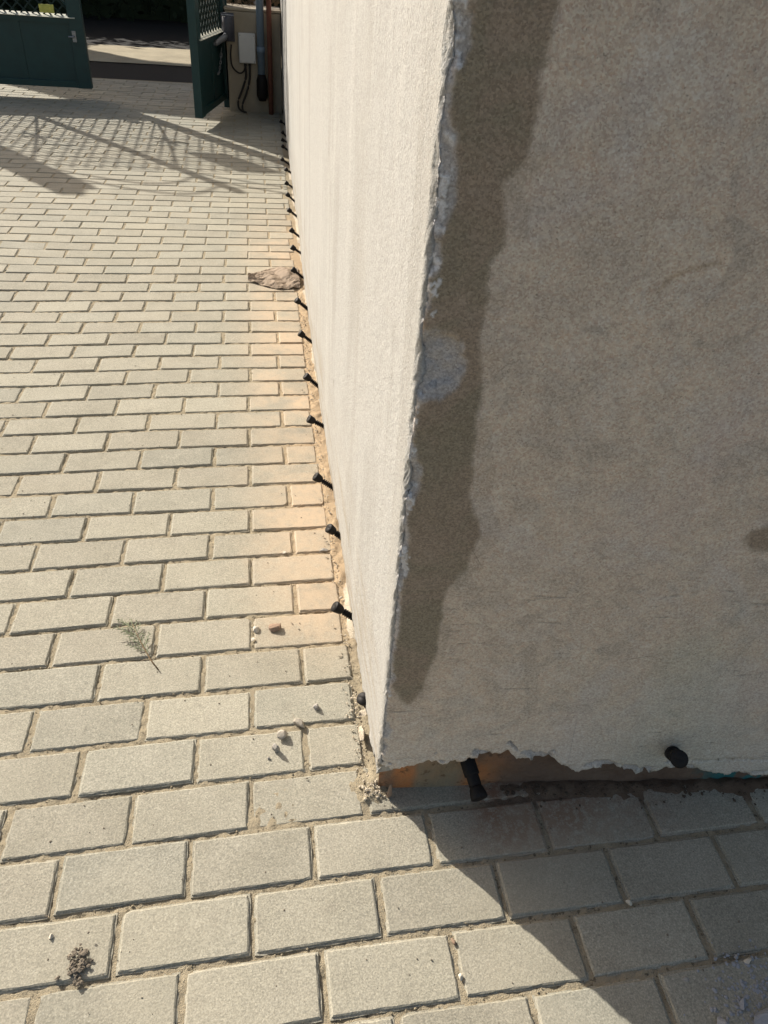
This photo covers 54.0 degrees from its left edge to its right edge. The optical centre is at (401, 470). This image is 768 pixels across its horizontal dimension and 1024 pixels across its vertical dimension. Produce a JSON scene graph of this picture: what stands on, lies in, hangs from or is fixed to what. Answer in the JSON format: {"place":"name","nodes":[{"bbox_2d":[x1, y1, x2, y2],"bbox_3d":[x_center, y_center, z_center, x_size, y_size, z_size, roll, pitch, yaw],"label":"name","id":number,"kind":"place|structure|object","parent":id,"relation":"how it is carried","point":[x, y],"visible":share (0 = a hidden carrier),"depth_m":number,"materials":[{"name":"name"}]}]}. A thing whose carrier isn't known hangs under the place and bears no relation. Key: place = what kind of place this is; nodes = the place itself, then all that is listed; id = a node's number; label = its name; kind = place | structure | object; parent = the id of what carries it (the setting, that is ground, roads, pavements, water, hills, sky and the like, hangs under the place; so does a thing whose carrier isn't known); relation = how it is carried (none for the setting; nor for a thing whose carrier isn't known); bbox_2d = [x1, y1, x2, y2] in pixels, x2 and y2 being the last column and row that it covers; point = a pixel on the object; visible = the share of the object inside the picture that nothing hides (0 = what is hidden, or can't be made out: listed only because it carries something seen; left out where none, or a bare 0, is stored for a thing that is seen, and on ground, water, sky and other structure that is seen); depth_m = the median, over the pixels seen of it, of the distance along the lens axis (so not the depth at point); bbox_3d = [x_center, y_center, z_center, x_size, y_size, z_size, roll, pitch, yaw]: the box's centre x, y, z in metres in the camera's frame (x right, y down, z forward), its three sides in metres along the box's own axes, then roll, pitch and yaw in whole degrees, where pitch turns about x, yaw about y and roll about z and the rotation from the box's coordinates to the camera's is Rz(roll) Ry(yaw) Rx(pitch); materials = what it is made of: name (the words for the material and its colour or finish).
{"place":"outdoors","nodes":[
{"label":"outdoors","id":0,"kind":"place"},
{"bbox_2d":[38,4,53,12],"bbox_3d":[-2.819,-3.664,5.975,0.111,0.059,0.018,-2,36,-10],"label":"sign","id":1,"kind":"object","parent":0,"point":[46,8],"visible":1,"depth_m":5.97,"materials":[{"name":"yellow plastic"}]},
{"bbox_2d":[83,15,215,82],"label":"ground","id":2,"kind":"structure","parent":0,"point":[143,33],"depth_m":9.73,"materials":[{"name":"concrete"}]},
{"bbox_2d":[0,0,280,22],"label":"hedge","id":3,"kind":"object","parent":2,"relation":"on","point":[169,10],"visible":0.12,"depth_m":11.73,"materials":[{"name":"green plant"}]},
{"bbox_2d":[87,43,281,71],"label":"verge","id":4,"kind":"structure","parent":2,"relation":"on","point":[131,54],"depth_m":8.51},
{"bbox_2d":[0,78,767,1023],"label":"pavement","id":5,"kind":"structure","parent":0,"point":[388,976],"depth_m":1.49,"materials":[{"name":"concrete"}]},
{"bbox_2d":[54,931,93,986],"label":"soil crumbs","id":6,"kind":"object","parent":5,"relation":"on","point":[82,962],"visible":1,"depth_m":1.12,"materials":[{"name":"soil"}]},
{"bbox_2d":[112,618,158,669],"bbox_3d":[-0.564,0.368,1.619,0.059,0.020,0.176,-27,46,-37],"label":"cypress sprig","id":7,"kind":"object","parent":5,"relation":"on","point":[131,635],"visible":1,"depth_m":1.63,"materials":[{"name":"green plant"}]},
{"bbox_2d":[0,78,301,271],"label":"joint sand","id":8,"kind":"structure","parent":5,"relation":"on","point":[295,257],"depth_m":4.31,"materials":[{"name":"beige sand"}]},
{"bbox_2d":[224,0,229,106],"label":"gate post","id":9,"kind":"object","parent":5,"relation":"on","point":[226,103],"visible":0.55,"depth_m":6.50,"materials":[{"name":"green metal"}]},
{"bbox_2d":[186,0,228,117],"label":"gate leaf","id":10,"kind":"object","parent":9,"relation":"attached to","point":[210,89],"visible":0.93,"depth_m":5.75,"materials":[{"name":"green paint"}]},
{"bbox_2d":[203,0,279,26],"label":"dry shrub","id":11,"kind":"object","parent":5,"relation":"on","point":[276,3],"visible":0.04,"depth_m":6.46,"materials":[{"name":"brown plant"}]},
{"bbox_2d":[224,3,281,113],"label":"gate pier","id":12,"kind":"structure","parent":5,"relation":"on","point":[244,18],"depth_m":6.24,"materials":[{"name":"beige paint"}]},
{"bbox_2d":[214,12,234,45],"bbox_3d":[-1.445,-3.494,5.974,0.110,0.229,0.299,23,39,24],"label":"gate closer","id":13,"kind":"object","parent":12,"relation":"attached to","point":[227,25],"visible":0.87,"depth_m":5.99,"materials":[{"name":"grey metal"}]},
{"bbox_2d":[217,48,221,74],"bbox_3d":[-1.486,-3.296,6.060,0.018,0.217,0.161,15,36,14],"label":"chain","id":14,"kind":"object","parent":13,"relation":"hanging from","point":[220,63],"visible":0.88,"depth_m":6.11,"materials":[{"name":"metal"}]},
{"bbox_2d":[238,32,255,65],"bbox_3d":[-1.260,-3.430,6.143,0.136,0.236,0.056,-2,36,-10],"label":"junction box","id":15,"kind":"object","parent":12,"relation":"attached to","point":[247,47],"visible":1,"depth_m":6.12,"materials":[{"name":"grey plastic"}]},
{"bbox_2d":[230,45,244,73],"bbox_3d":[-1.342,-3.368,6.175,0.126,0.214,0.033,-5,36,-15],"label":"cable","id":16,"kind":"object","parent":15,"relation":"attached to","point":[243,71],"visible":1,"depth_m":6.19,"materials":[{"name":"black plastic"}]},
{"bbox_2d":[237,65,246,111],"bbox_3d":[-1.329,-3.175,6.283,0.096,0.357,0.042,-12,38,-22],"label":"cable","id":17,"kind":"object","parent":15,"relation":"attached to","point":[245,78],"visible":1,"depth_m":6.29,"materials":[{"name":"black rubber"}]},
{"bbox_2d":[241,66,250,113],"bbox_3d":[-1.293,-3.171,6.281,0.104,0.358,0.040,-21,43,-33],"label":"cable","id":18,"kind":"object","parent":15,"relation":"attached to","point":[243,101],"visible":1,"depth_m":6.29,"materials":[{"name":"black plastic"}]},
{"bbox_2d":[256,0,267,101],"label":"conduit pipe","id":19,"kind":"object","parent":12,"relation":"attached to","point":[262,88],"visible":1,"depth_m":6.13,"materials":[{"name":"blue plastic"}]},
{"bbox_2d":[253,626,259,632],"bbox_3d":[-0.326,0.357,1.684,0.016,0.012,0.016,1,35,-6],"label":"pebble","id":20,"kind":"object","parent":5,"relation":"on","point":[255,629],"visible":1,"depth_m":1.68,"materials":[{"name":"stone"}]},
{"bbox_2d":[266,0,273,114],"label":"rusty pipe","id":21,"kind":"object","parent":5,"relation":"on","point":[269,52],"visible":1,"depth_m":6.14,"materials":[{"name":"brown metal"}]},
{"bbox_2d":[248,267,299,288],"bbox_3d":[-0.575,-0.877,3.382,0.226,0.033,0.257,-2,36,-10],"label":"crumpled wrap","id":22,"kind":"object","parent":5,"relation":"on","point":[281,277],"visible":0.92,"depth_m":3.35,"materials":[{"name":"beige paper"}]},
{"bbox_2d":[269,623,280,631],"bbox_3d":[-0.284,0.353,1.689,0.028,0.012,0.022,-1,35,-8],"label":"brick chip","id":23,"kind":"object","parent":5,"relation":"on","point":[274,627],"visible":1,"depth_m":1.68,"materials":[{"name":"brick"}]},
{"bbox_2d":[272,743,279,751],"bbox_3d":[-0.240,0.529,1.437,0.016,0.020,0.011,27,41,28],"label":"pebble","id":24,"kind":"object","parent":5,"relation":"on","point":[275,747],"visible":1,"depth_m":1.43,"materials":[{"name":"beige stone"}]},
{"bbox_2d":[277,730,287,739],"bbox_3d":[-0.232,0.515,1.462,0.021,0.016,0.017,4,35,-1],"label":"pebble","id":25,"kind":"object","parent":5,"relation":"on","point":[282,734],"visible":1,"depth_m":1.46,"materials":[{"name":"beige stone"}]},
{"bbox_2d":[293,718,304,727],"bbox_3d":[-0.202,0.502,1.494,0.031,0.025,0.015,26,40,27],"label":"pebble","id":26,"kind":"object","parent":5,"relation":"on","point":[299,722],"visible":1,"depth_m":1.49,"materials":[{"name":"beige stone"}]},
{"bbox_2d":[313,704,319,710],"bbox_3d":[-0.174,0.478,1.524,0.012,0.013,0.016,-19,42,-31],"label":"pebble","id":27,"kind":"object","parent":5,"relation":"on","point":[316,707],"visible":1,"depth_m":1.52,"materials":[{"name":"beige stone"}]},
{"bbox_2d":[298,296,368,781],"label":"wall foot grit","id":28,"kind":"structure","parent":5,"relation":"on","point":[356,703],"depth_m":1.83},
{"bbox_2d":[358,725,364,740],"bbox_3d":[-0.078,0.515,1.474,0.012,0.023,0.036,-2,36,-10],"label":"wall fragment","id":29,"kind":"object","parent":5,"relation":"on","point":[361,731],"depth_m":1.47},
{"bbox_2d":[358,776,389,804],"bbox_3d":[-0.044,0.584,1.385,0.061,0.020,0.064,27,41,29],"label":"corner rubble","id":30,"kind":"object","parent":5,"relation":"on","point":[372,784],"visible":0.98,"depth_m":1.38,"materials":[{"name":"beige stone"}]},
{"bbox_2d":[0,339,767,1023],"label":"paving grit","id":31,"kind":"object","parent":5,"relation":"on","point":[334,757],"visible":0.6,"depth_m":1.36,"materials":[{"name":"stone"}]},
{"bbox_2d":[387,784,391,797],"bbox_3d":[-0.022,0.584,1.368,0.009,0.042,0.010,-2,36,-10],"label":"tile splinter","id":32,"kind":"object","parent":5,"relation":"on","point":[389,793],"visible":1,"depth_m":1.36,"materials":[{"name":"ceramic"}]},
{"bbox_2d":[280,0,767,787],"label":"plastered wall","id":33,"kind":"structure","parent":5,"relation":"on","point":[532,240],"depth_m":0.97,"materials":[{"name":"white paint"}]},
{"bbox_2d":[280,157,289,165],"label":"injection packer","id":34,"kind":"object","parent":33,"relation":"attached to","point":[282,159],"visible":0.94,"depth_m":4.92,"materials":[{"name":"black plastic"}]},
{"bbox_2d":[284,180,292,188],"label":"injection packer","id":35,"kind":"object","parent":33,"relation":"attached to","point":[287,183],"visible":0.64,"depth_m":4.45,"materials":[{"name":"black plastic"}]},
{"bbox_2d":[285,192,294,202],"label":"injection packer","id":36,"kind":"object","parent":33,"relation":"attached to","point":[287,194],"visible":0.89,"depth_m":4.24,"materials":[{"name":"black plastic"}]},
{"bbox_2d":[287,207,296,216],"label":"injection packer","id":37,"kind":"object","parent":33,"relation":"attached to","point":[289,209],"visible":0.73,"depth_m":4.01,"materials":[{"name":"black plastic"}]},
{"bbox_2d":[289,227,299,237],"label":"injection packer","id":38,"kind":"object","parent":33,"relation":"attached to","point":[291,230],"visible":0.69,"depth_m":3.76,"materials":[{"name":"black plastic"}]},
{"bbox_2d":[290,245,300,253],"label":"injection packer","id":39,"kind":"object","parent":33,"relation":"attached to","point":[293,247],"visible":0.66,"depth_m":3.54,"materials":[{"name":"black plastic"}]},
{"bbox_2d":[290,267,303,278],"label":"injection packer","id":40,"kind":"object","parent":33,"relation":"attached to","point":[294,270],"visible":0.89,"depth_m":3.30,"materials":[{"name":"black plastic"}]},
{"bbox_2d":[294,297,307,309],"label":"injection packer","id":41,"kind":"object","parent":33,"relation":"attached to","point":[297,300],"visible":0.84,"depth_m":3.03,"materials":[{"name":"black plastic"}]},
{"bbox_2d":[298,330,311,343],"bbox_3d":[-0.352,-0.490,2.809,0.074,0.026,0.026,36,0,-24],"label":"injection packer","id":42,"kind":"object","parent":33,"relation":"attached to","point":[301,334],"visible":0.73,"depth_m":2.80,"materials":[{"name":"black plastic"}]},
{"bbox_2d":[303,373,317,387],"bbox_3d":[-0.298,-0.297,2.540,0.026,0.074,0.026,-18,42,46],"label":"injection packer","id":43,"kind":"object","parent":33,"relation":"attached to","point":[307,377],"visible":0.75,"depth_m":2.52,"materials":[{"name":"black plastic"}]},
{"bbox_2d":[306,415,323,428],"bbox_3d":[-0.256,-0.144,2.325,0.074,0.026,0.026,26,63,-27],"label":"injection packer","id":44,"kind":"object","parent":33,"relation":"attached to","point":[311,419],"visible":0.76,"depth_m":2.31,"materials":[{"name":"black plastic"}]},
{"bbox_2d":[312,472,332,490],"bbox_3d":[-0.209,0.035,2.075,0.074,0.026,0.026,34,67,-24],"label":"injection packer","id":45,"kind":"object","parent":33,"relation":"attached to","point":[317,477],"visible":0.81,"depth_m":2.06,"materials":[{"name":"black plastic"}]},
{"bbox_2d":[325,524,340,539],"bbox_3d":[-0.162,0.166,1.928,0.026,0.074,0.026,-1,56,52],"label":"injection packer","id":46,"kind":"object","parent":33,"relation":"attached to","point":[331,529],"visible":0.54,"depth_m":1.91,"materials":[{"name":"black plastic"}]},
{"bbox_2d":[331,601,352,621],"bbox_3d":[-0.123,0.323,1.694,0.074,0.026,0.026,37,12,-25],"label":"injection packer","id":47,"kind":"object","parent":33,"relation":"attached to","point":[337,607],"visible":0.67,"depth_m":1.68,"materials":[{"name":"black plastic"}]},
{"bbox_2d":[357,692,365,708],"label":"injection packer","id":48,"kind":"object","parent":33,"relation":"attached to","point":[361,698],"visible":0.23,"depth_m":1.50,"materials":[{"name":"black plastic"}]},
{"bbox_2d":[460,758,487,801],"bbox_3d":[0.127,0.548,1.333,0.031,0.031,0.067,-22,56,5],"label":"injection packer","id":49,"kind":"object","parent":33,"relation":"attached to","point":[478,792],"visible":1,"depth_m":1.32,"materials":[{"name":"black plastic"}]},
{"bbox_2d":[664,746,688,767],"bbox_3d":[0.482,0.503,1.326,0.031,0.031,0.067,7,-10,10],"label":"injection packer","id":50,"kind":"object","parent":33,"relation":"attached to","point":[676,757],"visible":0.98,"depth_m":1.29,"materials":[{"name":"black plastic"}]},
{"bbox_2d":[489,780,767,810],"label":"end wall debris","id":51,"kind":"object","parent":5,"relation":"on","point":[507,792],"visible":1,"depth_m":1.42,"materials":[{"name":"gravel"}]},
{"bbox_2d":[670,938,767,1023],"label":"dusty rubble","id":52,"kind":"object","parent":5,"relation":"on","point":[757,990],"visible":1,"depth_m":1.16,"materials":[{"name":"stone"}]},
{"bbox_2d":[717,1015,728,1023],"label":"plaster lump","id":53,"kind":"object","parent":5,"relation":"on","point":[720,1020],"visible":1,"depth_m":1.11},
{"bbox_2d":[740,997,745,1009],"bbox_3d":[0.518,0.810,1.143,0.010,0.008,0.019,25,39,26],"label":"plaster lump","id":54,"kind":"object","parent":5,"relation":"on","point":[742,1003],"visible":1,"depth_m":1.14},
{"bbox_2d":[743,957,751,963],"bbox_3d":[0.550,0.778,1.194,0.016,0.006,0.008,-9,37,-19],"label":"pebble","id":55,"kind":"object","parent":5,"relation":"on","point":[747,960],"visible":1,"depth_m":1.19,"materials":[{"name":"stone"}]},
{"bbox_2d":[754,1007,767,1023],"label":"plaster lump","id":56,"kind":"object","parent":5,"relation":"on","point":[761,1017],"visible":1,"depth_m":1.12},
{"bbox_3d":[-4.431,-3.960,5.467,0.130,2.120,0.140,-2,36,-10],"label":"gate post","id":57,"kind":"object","parent":5,"relation":"on","visible":0},
{"bbox_2d":[0,0,92,88],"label":"gate leaf","id":58,"kind":"object","parent":57,"relation":"attached to","point":[37,48],"visible":1,"depth_m":6.13,"materials":[{"name":"green paint"}]}
]}

